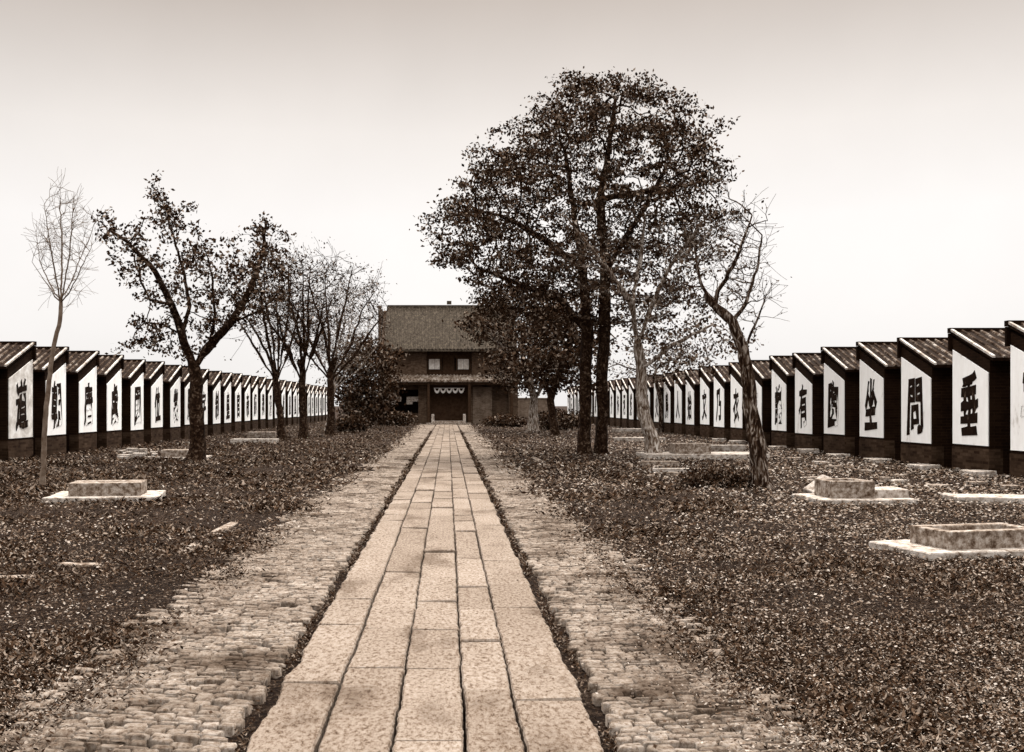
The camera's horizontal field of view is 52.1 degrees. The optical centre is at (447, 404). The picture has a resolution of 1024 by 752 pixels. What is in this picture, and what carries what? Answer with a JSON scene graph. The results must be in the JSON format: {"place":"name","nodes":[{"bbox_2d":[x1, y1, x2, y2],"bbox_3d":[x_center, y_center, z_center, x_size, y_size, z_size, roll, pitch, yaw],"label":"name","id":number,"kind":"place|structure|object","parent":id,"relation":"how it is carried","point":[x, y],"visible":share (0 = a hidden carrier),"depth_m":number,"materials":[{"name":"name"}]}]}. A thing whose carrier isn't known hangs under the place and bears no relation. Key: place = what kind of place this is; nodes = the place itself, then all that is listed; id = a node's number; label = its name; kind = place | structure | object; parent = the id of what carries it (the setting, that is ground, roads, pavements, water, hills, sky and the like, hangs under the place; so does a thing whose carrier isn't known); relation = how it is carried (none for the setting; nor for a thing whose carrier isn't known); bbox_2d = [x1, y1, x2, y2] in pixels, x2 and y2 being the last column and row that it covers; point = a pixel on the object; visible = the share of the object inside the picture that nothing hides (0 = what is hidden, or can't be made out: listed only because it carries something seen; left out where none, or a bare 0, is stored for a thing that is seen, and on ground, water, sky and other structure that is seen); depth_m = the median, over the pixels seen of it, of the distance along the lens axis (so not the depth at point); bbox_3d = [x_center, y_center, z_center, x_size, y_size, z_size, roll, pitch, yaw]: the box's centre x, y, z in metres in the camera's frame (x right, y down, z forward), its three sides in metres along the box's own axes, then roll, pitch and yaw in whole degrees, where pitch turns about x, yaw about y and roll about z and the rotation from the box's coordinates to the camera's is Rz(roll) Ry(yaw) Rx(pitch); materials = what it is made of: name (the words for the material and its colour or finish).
{"place":"outdoors","nodes":[
{"label":"outdoors","id":0,"kind":"place"},
{"bbox_2d":[246,424,603,751],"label":"stone path","id":1,"kind":"structure","parent":0,"point":[377,634],"depth_m":6.68,"materials":[{"name":"stone"}]},
{"bbox_2d":[0,406,1023,751],"bbox_3d":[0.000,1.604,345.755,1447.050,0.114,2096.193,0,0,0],"label":"ground","id":2,"kind":"structure","parent":0,"point":[206,514],"depth_m":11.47,"materials":[{"name":"brown plant"}]},
{"bbox_2d":[0,341,36,461],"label":"cell row","id":3,"kind":"object","parent":2,"relation":"on","point":[17,358],"visible":0.99,"depth_m":30.11,"materials":[{"name":"paint"}]},
{"bbox_2d":[32,346,68,455],"bbox_3d":[-19.908,-0.070,33.016,15.080,3.672,2.174,0,0,0],"label":"cell row","id":4,"kind":"object","parent":2,"relation":"on","point":[56,436],"visible":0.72,"depth_m":32.97,"materials":[{"name":"paint"}]},
{"bbox_2d":[21,168,109,485],"bbox_3d":[-7.205,-1.460,19.734,1.594,6.236,1.857,0,0,0],"label":"bare sapling","id":5,"kind":"object","parent":2,"relation":"on","point":[42,477],"visible":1,"depth_m":19.66,"materials":[{"name":"grey plant"}]},
{"bbox_2d":[58,562,100,566],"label":"stone slab","id":6,"kind":"structure","parent":2,"relation":"on","point":[80,564],"depth_m":10.39,"materials":[{"name":"stone"}]},
{"bbox_2d":[66,351,99,452],"bbox_3d":[-19.878,-0.083,35.959,15.080,3.672,2.174,0,0,0],"label":"cell row","id":7,"kind":"object","parent":2,"relation":"on","point":[81,398],"visible":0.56,"depth_m":35.55,"materials":[{"name":"paint"}]},
{"bbox_2d":[41,480,165,503],"bbox_3d":[-5.824,1.503,17.874,1.849,0.406,1.393,0,0,-8],"label":"well","id":8,"kind":"object","parent":2,"relation":"on","point":[102,490],"visible":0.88,"depth_m":17.43,"materials":[{"name":"stone"}]},
{"bbox_2d":[96,355,123,448],"bbox_3d":[-19.878,-0.075,38.711,15.080,3.672,2.174,0,0,0],"label":"cell row","id":9,"kind":"object","parent":2,"relation":"on","point":[109,400],"visible":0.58,"depth_m":38.49,"materials":[{"name":"paint"}]},
{"bbox_2d":[121,359,145,445],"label":"cell row","id":10,"kind":"object","parent":2,"relation":"on","point":[133,372],"visible":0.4,"depth_m":41.28,"materials":[{"name":"paint"}]},
{"bbox_2d":[143,361,164,442],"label":"cell row","id":11,"kind":"object","parent":2,"relation":"on","point":[153,401],"visible":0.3,"depth_m":44.19,"materials":[{"name":"paint"}]},
{"bbox_2d":[162,365,181,440],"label":"cell row","id":12,"kind":"object","parent":2,"relation":"on","point":[172,375],"visible":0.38,"depth_m":46.95,"materials":[{"name":"paint"}]},
{"bbox_2d":[156,449,211,459],"bbox_3d":[-7.846,1.513,31.016,1.498,0.385,1.233,0,0,-1],"label":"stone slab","id":13,"kind":"object","parent":2,"relation":"on","point":[176,453],"visible":0.46,"depth_m":30.61,"materials":[{"name":"stone"}]},
{"bbox_2d":[180,366,189,438],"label":"cell row","id":14,"kind":"object","parent":2,"relation":"on","point":[184,403],"visible":0.08,"depth_m":49.45,"materials":[{"name":"paint"}]},
{"bbox_2d":[90,170,301,462],"bbox_3d":[-7.360,-2.405,29.130,6.626,8.158,6.338,0,0,0],"label":"broadleaf tree","id":15,"kind":"object","parent":2,"relation":"on","point":[197,449],"visible":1,"depth_m":29.13,"materials":[{"name":"black plant"}]},
{"bbox_2d":[201,369,208,435],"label":"cell row","id":16,"kind":"object","parent":2,"relation":"on","point":[205,373],"visible":0.12,"depth_m":53.61,"materials":[{"name":"paint"}]},
{"bbox_2d":[207,371,221,434],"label":"cell row","id":17,"kind":"object","parent":2,"relation":"on","point":[214,380],"visible":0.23,"depth_m":55.58,"materials":[{"name":"paint"}]},
{"bbox_2d":[0,424,434,751],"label":"brick verge","id":18,"kind":"structure","parent":2,"relation":"on","point":[264,630],"depth_m":6.93,"materials":[{"name":"stone"}]},
{"bbox_2d":[209,521,237,532],"bbox_3d":[-2.912,1.644,13.785,0.140,0.112,1.370,0,0,2],"label":"edging stone","id":19,"kind":"object","parent":2,"relation":"on","point":[230,525],"visible":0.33,"depth_m":13.67,"materials":[{"name":"stone"}]},
{"bbox_2d":[220,372,232,433],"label":"cell row","id":20,"kind":"object","parent":2,"relation":"on","point":[225,400],"visible":0.13,"depth_m":58.44,"materials":[{"name":"paint"}]},
{"bbox_2d":[231,373,242,432],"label":"cell row","id":21,"kind":"object","parent":2,"relation":"on","point":[236,402],"visible":0.12,"depth_m":61.17,"materials":[{"name":"paint"}]},
{"bbox_2d":[241,375,251,430],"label":"cell row","id":22,"kind":"object","parent":2,"relation":"on","point":[245,404],"visible":0.12,"depth_m":64.12,"materials":[{"name":"paint"}]},
{"bbox_2d":[250,376,258,429],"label":"cell row","id":23,"kind":"object","parent":2,"relation":"on","point":[254,384],"visible":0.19,"depth_m":67.08,"materials":[{"name":"paint"}]},
{"bbox_2d":[230,438,278,443],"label":"stone slab","id":24,"kind":"structure","parent":2,"relation":"on","point":[239,440],"depth_m":43.56,"materials":[{"name":"stone"}]},
{"bbox_2d":[247,432,275,437],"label":"stone slab","id":25,"kind":"structure","parent":2,"relation":"on","point":[262,434],"depth_m":50.34,"materials":[{"name":"stone"}]},
{"bbox_2d":[258,377,266,428],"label":"cell row","id":26,"kind":"object","parent":2,"relation":"on","point":[261,400],"visible":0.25,"depth_m":69.88,"materials":[{"name":"paint"}]},
{"bbox_2d":[206,234,323,439],"bbox_3d":[-8.030,-3.159,47.620,5.360,9.672,6.030,0,0,23],"label":"thin tree","id":27,"kind":"object","parent":2,"relation":"on","point":[275,372],"visible":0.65,"depth_m":47.59,"materials":[{"name":"black plant"}]},
{"bbox_2d":[265,379,272,427],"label":"cell row","id":28,"kind":"object","parent":2,"relation":"on","point":[268,404],"visible":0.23,"depth_m":72.62,"materials":[{"name":"paint"}]},
{"bbox_2d":[272,379,279,426],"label":"cell row","id":29,"kind":"object","parent":2,"relation":"on","point":[274,419],"visible":0.03,"depth_m":74.98,"materials":[{"name":"paint"}]},
{"bbox_2d":[280,380,285,417],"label":"cell row","id":30,"kind":"object","parent":2,"relation":"on","point":[282,386],"visible":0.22,"depth_m":78.69,"materials":[{"name":"paint"}]},
{"bbox_2d":[285,381,291,425],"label":"cell row","id":31,"kind":"object","parent":2,"relation":"on","point":[288,387],"visible":0.14,"depth_m":80.91,"materials":[{"name":"paint"}]},
{"bbox_2d":[291,382,297,424],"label":"cell row","id":32,"kind":"object","parent":2,"relation":"on","point":[294,388],"visible":0.16,"depth_m":84.11,"materials":[{"name":"paint"}]},
{"bbox_2d":[297,386,299,423],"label":"cell row","id":33,"kind":"object","parent":2,"relation":"on","point":[298,413],"visible":0.1,"depth_m":86.86,"materials":[{"name":"paint"}]},
{"bbox_2d":[248,237,358,438],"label":"thin tree","id":34,"kind":"object","parent":2,"relation":"on","point":[304,345],"visible":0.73,"depth_m":48.97,"materials":[{"name":"brown plant"}]},
{"bbox_2d":[306,384,310,422],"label":"cell row","id":35,"kind":"object","parent":2,"relation":"on","point":[308,397],"visible":0.11,"depth_m":92.69,"materials":[{"name":"paint"}]},
{"bbox_2d":[310,385,314,422],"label":"cell row","id":36,"kind":"object","parent":2,"relation":"on","point":[312,390],"visible":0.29,"depth_m":95.64,"materials":[{"name":"paint"}]},
{"bbox_2d":[314,385,318,421],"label":"cell row","id":37,"kind":"object","parent":2,"relation":"on","point":[316,402],"visible":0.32,"depth_m":98.40,"materials":[{"name":"paint"}]},
{"bbox_2d":[318,386,321,421],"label":"cell row","id":38,"kind":"object","parent":2,"relation":"on","point":[319,405],"visible":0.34,"depth_m":100.97,"materials":[{"name":"paint"}]},
{"bbox_2d":[321,386,325,420],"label":"cell row","id":39,"kind":"object","parent":2,"relation":"on","point":[323,404],"visible":0.18,"depth_m":103.97,"materials":[{"name":"paint"}]},
{"bbox_2d":[325,387,327,420],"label":"cell row","id":40,"kind":"object","parent":2,"relation":"on","point":[326,409],"visible":0.05,"depth_m":106.71,"materials":[{"name":"paint"}]},
{"bbox_2d":[265,237,396,434],"bbox_3d":[-6.356,-3.690,55.699,7.336,10.754,6.240,0,0,34],"label":"thin tree","id":41,"kind":"object","parent":2,"relation":"on","point":[330,374],"visible":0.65,"depth_m":55.56,"materials":[{"name":"brown plant"}]},
{"bbox_2d":[298,275,391,430],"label":"thin tree","id":42,"kind":"object","parent":2,"relation":"on","point":[339,341],"visible":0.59,"depth_m":64.33,"materials":[{"name":"brown plant"}]},
{"bbox_2d":[335,411,371,431],"bbox_3d":[-5.732,1.101,61.908,2.441,1.522,2.082,0,0,0],"label":"bush","id":43,"kind":"object","parent":2,"relation":"on","point":[352,423],"visible":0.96,"depth_m":61.54,"materials":[{"name":"black plant"}]},
{"bbox_2d":[315,333,409,427],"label":"evergreen tree","id":44,"kind":"object","parent":2,"relation":"on","point":[360,384],"visible":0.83,"depth_m":72.96,"materials":[{"name":"black plant"}]},
{"bbox_2d":[375,409,418,425],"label":"bush","id":45,"kind":"object","parent":2,"relation":"on","point":[402,419],"visible":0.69,"depth_m":79.11,"materials":[{"name":"black plant"}]},
{"bbox_2d":[345,398,548,418],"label":"compound wall","id":46,"kind":"structure","parent":2,"relation":"on","point":[523,406],"depth_m":124.00,"materials":[{"name":"brick"}]},
{"bbox_2d":[377,301,517,424],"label":"gate tower","id":47,"kind":"structure","parent":2,"relation":"on","point":[446,384],"depth_m":88.25,"materials":[{"name":"brick"}]},
{"bbox_2d":[427,358,441,370],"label":"window","id":48,"kind":"structure","parent":47,"relation":"in","point":[438,361],"depth_m":88.27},
{"bbox_2d":[430,382,467,422],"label":"door","id":49,"kind":"structure","parent":47,"relation":"in","point":[446,406],"depth_m":88.51,"materials":[{"name":"wood"}]},
{"bbox_2d":[456,358,470,370],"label":"window","id":50,"kind":"structure","parent":47,"relation":"in","point":[464,364],"depth_m":88.27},
{"bbox_2d":[479,413,527,426],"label":"bush","id":51,"kind":"object","parent":2,"relation":"on","point":[503,420],"visible":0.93,"depth_m":75.48,"materials":[{"name":"black plant"}]},
{"bbox_2d":[442,275,593,430],"bbox_3d":[4.514,-3.192,64.181,9.230,9.710,8.731,0,0,-40],"label":"broadleaf tree","id":52,"kind":"object","parent":2,"relation":"on","point":[532,422],"visible":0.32,"depth_m":63.12,"materials":[{"name":"black plant"}]},
{"bbox_2d":[493,298,619,434],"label":"broadleaf tree","id":53,"kind":"object","parent":2,"relation":"on","point":[567,358],"visible":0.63,"depth_m":54.62,"materials":[{"name":"black plant"}]},
{"bbox_2d":[521,408,593,429],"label":"bush","id":54,"kind":"object","parent":2,"relation":"on","point":[565,420],"visible":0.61,"depth_m":66.28,"materials":[{"name":"black plant"}]},
{"bbox_2d":[567,387,570,413],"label":"cell row","id":55,"kind":"object","parent":2,"relation":"on","point":[569,400],"visible":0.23,"depth_m":107.22,"materials":[{"name":"paint"}]},
{"bbox_2d":[570,388,573,413],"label":"cell row","id":56,"kind":"object","parent":2,"relation":"on","point":[572,399],"visible":0.08,"depth_m":104.03,"materials":[{"name":"paint"}]},
{"bbox_2d":[573,386,577,414],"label":"cell row","id":57,"kind":"object","parent":2,"relation":"on","point":[575,402],"visible":0.16,"depth_m":101.49,"materials":[{"name":"paint"}]},
{"bbox_2d":[409,66,755,454],"bbox_3d":[4.477,-4.627,33.369,11.603,12.706,9.914,0,0,0],"label":"broadleaf tree","id":58,"kind":"object","parent":2,"relation":"on","point":[586,321],"visible":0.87,"depth_m":32.36,"materials":[{"name":"brown plant"}]},
{"bbox_2d":[591,387,593,422],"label":"cell row","id":59,"kind":"object","parent":2,"relation":"on","point":[592,411],"depth_m":89.61,"materials":[{"name":"paint"}]},
{"bbox_2d":[594,386,596,423],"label":"cell row","id":60,"kind":"object","parent":2,"relation":"on","point":[595,409],"visible":0.12,"depth_m":87.68,"materials":[{"name":"paint"}]},
{"bbox_2d":[607,381,609,425],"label":"cell row","id":61,"kind":"object","parent":2,"relation":"on","point":[609,402],"visible":0.02,"depth_m":81.04,"materials":[{"name":"brick"}]},
{"bbox_2d":[609,380,615,426],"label":"cell row","id":62,"kind":"object","parent":2,"relation":"on","point":[612,403],"visible":0.09,"depth_m":78.67,"materials":[{"name":"paint"}]},
{"bbox_2d":[615,379,621,426],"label":"cell row","id":63,"kind":"object","parent":2,"relation":"on","point":[618,404],"visible":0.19,"depth_m":75.96,"materials":[{"name":"paint"}]},
{"bbox_2d":[621,378,628,427],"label":"cell row","id":64,"kind":"object","parent":2,"relation":"on","point":[625,406],"visible":0.16,"depth_m":73.03,"materials":[{"name":"paint"}]},
{"bbox_2d":[628,377,636,427],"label":"cell row","id":65,"kind":"object","parent":2,"relation":"on","point":[632,408],"visible":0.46,"depth_m":70.06,"materials":[{"name":"paint"}]},
{"bbox_2d":[612,428,657,431],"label":"stone slab","id":66,"kind":"structure","parent":2,"relation":"on","point":[628,429],"depth_m":61.62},
{"bbox_2d":[614,437,665,441],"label":"stone slab","id":67,"kind":"structure","parent":2,"relation":"on","point":[633,438],"depth_m":46.15,"materials":[{"name":"stone"}]},
{"bbox_2d":[592,340,703,432],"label":"broadleaf tree","id":68,"kind":"object","parent":2,"relation":"on","point":[660,402],"visible":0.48,"depth_m":59.89,"materials":[{"name":"brown plant"}]},
{"bbox_2d":[530,193,768,452],"bbox_3d":[5.857,-2.499,31.408,7.347,8.376,5.004,0,0,-18],"label":"pale barked tree","id":69,"kind":"object","parent":2,"relation":"on","point":[651,438],"visible":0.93,"depth_m":31.25,"materials":[{"name":"brown plant"}]},
{"bbox_2d":[647,376,653,423],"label":"cell row","id":70,"kind":"object","parent":2,"relation":"on","point":[650,393],"visible":0.03,"depth_m":63.96,"materials":[{"name":"paint"}]},
{"bbox_2d":[458,424,849,751],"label":"brick verge","id":71,"kind":"structure","parent":2,"relation":"on","point":[596,622],"depth_m":6.85,"materials":[{"name":"stone"}]},
{"bbox_2d":[653,374,663,431],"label":"cell row","id":72,"kind":"object","parent":2,"relation":"on","point":[656,413],"visible":0.1,"depth_m":62.09,"materials":[{"name":"paint"}]},
{"bbox_2d":[640,461,678,466],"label":"stone beam","id":73,"kind":"structure","parent":2,"relation":"on","point":[672,463],"depth_m":27.22,"materials":[{"name":"stone"}]},
{"bbox_2d":[662,373,674,433],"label":"cell row","id":74,"kind":"object","parent":2,"relation":"on","point":[669,423],"visible":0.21,"depth_m":58.68,"materials":[{"name":"paint"}]},
{"bbox_2d":[673,370,685,434],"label":"cell row","id":75,"kind":"object","parent":2,"relation":"on","point":[680,408],"visible":0.07,"depth_m":55.89,"materials":[{"name":"paint"}]},
{"bbox_2d":[684,369,699,436],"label":"cell row","id":76,"kind":"object","parent":2,"relation":"on","point":[693,406],"visible":0.19,"depth_m":52.95,"materials":[{"name":"paint"}]},
{"bbox_2d":[652,468,748,474],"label":"stone beam","id":77,"kind":"structure","parent":2,"relation":"on","point":[658,470],"depth_m":24.46,"materials":[{"name":"stone"}]},
{"bbox_2d":[636,443,769,459],"bbox_3d":[7.574,1.422,31.242,3.649,0.564,1.646,0,0,-2],"label":"well","id":78,"kind":"object","parent":2,"relation":"on","point":[693,450],"visible":0.66,"depth_m":30.71,"materials":[{"name":"stone"}]},
{"bbox_2d":[698,366,713,438],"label":"cell row","id":79,"kind":"object","parent":2,"relation":"on","point":[706,407],"visible":0.1,"depth_m":50.17,"materials":[{"name":"paint"}]},
{"bbox_2d":[676,459,751,487],"bbox_3d":[5.410,1.428,20.655,1.782,0.753,1.378,0,0,0],"label":"bush","id":80,"kind":"object","parent":2,"relation":"on","point":[733,476],"visible":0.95,"depth_m":20.38,"materials":[{"name":"brown plant"}]},
{"bbox_2d":[712,365,730,440],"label":"cell row","id":81,"kind":"object","parent":2,"relation":"on","point":[722,402],"visible":0.15,"depth_m":47.33,"materials":[{"name":"paint"}]},
{"bbox_2d":[655,167,791,488],"bbox_3d":[5.385,-1.510,20.376,2.422,6.397,2.926,0,0,36],"label":"leaning tree","id":82,"kind":"object","parent":2,"relation":"on","point":[758,460],"visible":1,"depth_m":20.34,"materials":[{"name":"brown plant"}]},
{"bbox_2d":[711,445,745,451],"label":"stone beam","id":83,"kind":"structure","parent":2,"relation":"on","point":[734,448],"depth_m":35.36,"materials":[{"name":"stone"}]},
{"bbox_2d":[728,362,747,442],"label":"cell row","id":84,"kind":"object","parent":2,"relation":"on","point":[738,429],"visible":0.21,"depth_m":44.84,"materials":[{"name":"paint"}]},
{"bbox_2d":[751,360,771,445],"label":"cell row","id":85,"kind":"object","parent":2,"relation":"on","point":[763,375],"visible":0.06,"depth_m":41.15,"materials":[{"name":"paint"}]},
{"bbox_2d":[769,355,794,448],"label":"cell row","id":86,"kind":"object","parent":2,"relation":"on","point":[783,403],"visible":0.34,"depth_m":38.82,"materials":[{"name":"paint"}]},
{"bbox_2d":[792,353,823,451],"bbox_3d":[19.834,-0.026,36.255,15.080,3.672,2.174,0,0,0],"label":"cell row","id":87,"kind":"object","parent":2,"relation":"on","point":[809,399],"visible":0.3,"depth_m":35.92,"materials":[{"name":"paint"}]},
{"bbox_2d":[797,448,818,453],"bbox_3d":[12.003,1.598,34.820,0.515,0.305,0.791,0,0,0],"label":"threshold stone","id":88,"kind":"object","parent":2,"relation":"on","point":[803,450],"visible":0.49,"depth_m":34.45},
{"bbox_2d":[803,475,830,492],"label":"stone slab","id":89,"kind":"structure","parent":2,"relation":"on","point":[808,488],"depth_m":18.20,"materials":[{"name":"stone"}]},
{"bbox_2d":[826,453,849,457],"bbox_3d":[11.934,1.614,31.970,0.515,0.272,0.765,0,0,0],"label":"threshold stone","id":90,"kind":"object","parent":2,"relation":"on","point":[837,454],"visible":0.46,"depth_m":31.63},
{"bbox_2d":[820,347,859,455],"bbox_3d":[19.850,-0.083,33.481,15.080,3.672,2.175,0,0,0],"label":"cell row","id":91,"kind":"object","parent":2,"relation":"on","point":[841,399],"visible":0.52,"depth_m":33.05,"materials":[{"name":"paint"}]},
{"bbox_2d":[792,478,917,504],"bbox_3d":[6.748,1.472,17.379,1.646,0.465,1.242,0,0,-4],"label":"well","id":92,"kind":"object","parent":2,"relation":"on","point":[841,490],"visible":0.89,"depth_m":17.03,"materials":[{"name":"stone"}]},
{"bbox_2d":[863,458,891,462],"bbox_3d":[11.969,1.612,29.120,0.515,0.275,0.849,0,0,0],"label":"threshold stone","id":93,"kind":"object","parent":2,"relation":"on","point":[876,460],"visible":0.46,"depth_m":28.79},
{"bbox_2d":[856,342,901,460],"bbox_3d":[19.877,-0.075,30.511,15.080,3.672,2.174,0,0,0],"label":"cell row","id":94,"kind":"object","parent":2,"relation":"on","point":[880,399],"visible":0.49,"depth_m":30.16,"materials":[{"name":"paint"}]},
{"bbox_2d":[907,464,940,469],"bbox_3d":[11.959,1.615,26.270,0.515,0.269,0.840,0,0,0],"label":"threshold stone","id":95,"kind":"object","parent":2,"relation":"on","point":[925,466],"visible":0.47,"depth_m":25.88,"materials":[{"name":"stone"}]},
{"bbox_2d":[897,337,952,466],"bbox_3d":[19.899,-0.018,27.741,15.080,3.672,2.174,0,0,0],"label":"cell row","id":96,"kind":"object","parent":2,"relation":"on","point":[926,400],"visible":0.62,"depth_m":27.34,"materials":[{"name":"paint"}]},
{"bbox_2d":[926,484,950,488],"bbox_3d":[9.480,1.607,20.235,0.411,0.146,0.330,0,0,-14],"label":"rubble stone","id":97,"kind":"object","parent":2,"relation":"on","point":[938,485],"visible":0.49,"depth_m":20.13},
{"bbox_2d":[869,522,1023,560],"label":"well","id":98,"kind":"object","parent":2,"relation":"on","point":[935,541],"visible":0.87,"depth_m":11.09,"materials":[{"name":"stone"}]},
{"bbox_2d":[965,481,987,484],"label":"rubble stone","id":99,"kind":"object","parent":2,"relation":"on","point":[975,483],"visible":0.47,"depth_m":20.86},
{"bbox_2d":[960,470,996,476],"bbox_3d":[11.886,1.601,23.420,0.515,0.298,0.719,0,0,0],"label":"threshold stone","id":100,"kind":"object","parent":2,"relation":"on","point":[984,472],"visible":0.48,"depth_m":23.09,"materials":[{"name":"stone"}]},
{"bbox_2d":[947,328,1010,474],"bbox_3d":[19.912,-0.068,24.774,15.080,3.672,2.174,0,0,0],"label":"cell row","id":101,"kind":"object","parent":2,"relation":"on","point":[981,398],"visible":0.85,"depth_m":24.53,"materials":[{"name":"paint"}]},
{"bbox_2d":[940,493,1023,503],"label":"stone slab","id":102,"kind":"structure","parent":2,"relation":"on","point":[989,498],"depth_m":16.96,"materials":[{"name":"stone"}]},
{"bbox_2d":[1000,485,1019,490],"bbox_3d":[10.756,1.605,19.994,0.313,0.150,0.205,0,0,4],"label":"rubble stone","id":103,"kind":"object","parent":2,"relation":"on","point":[1012,486],"visible":0.5,"depth_m":19.90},
{"bbox_2d":[1004,320,1023,478],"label":"cell row","id":104,"kind":"object","parent":2,"relation":"on","point":[1014,335],"visible":0.98,"depth_m":22.73,"materials":[{"name":"paint"}]},
{"bbox_2d":[0,0,1023,405],"label":"sky","id":105,"kind":"structure","parent":0,"point":[887,136],"materials":[{"name":"white"}]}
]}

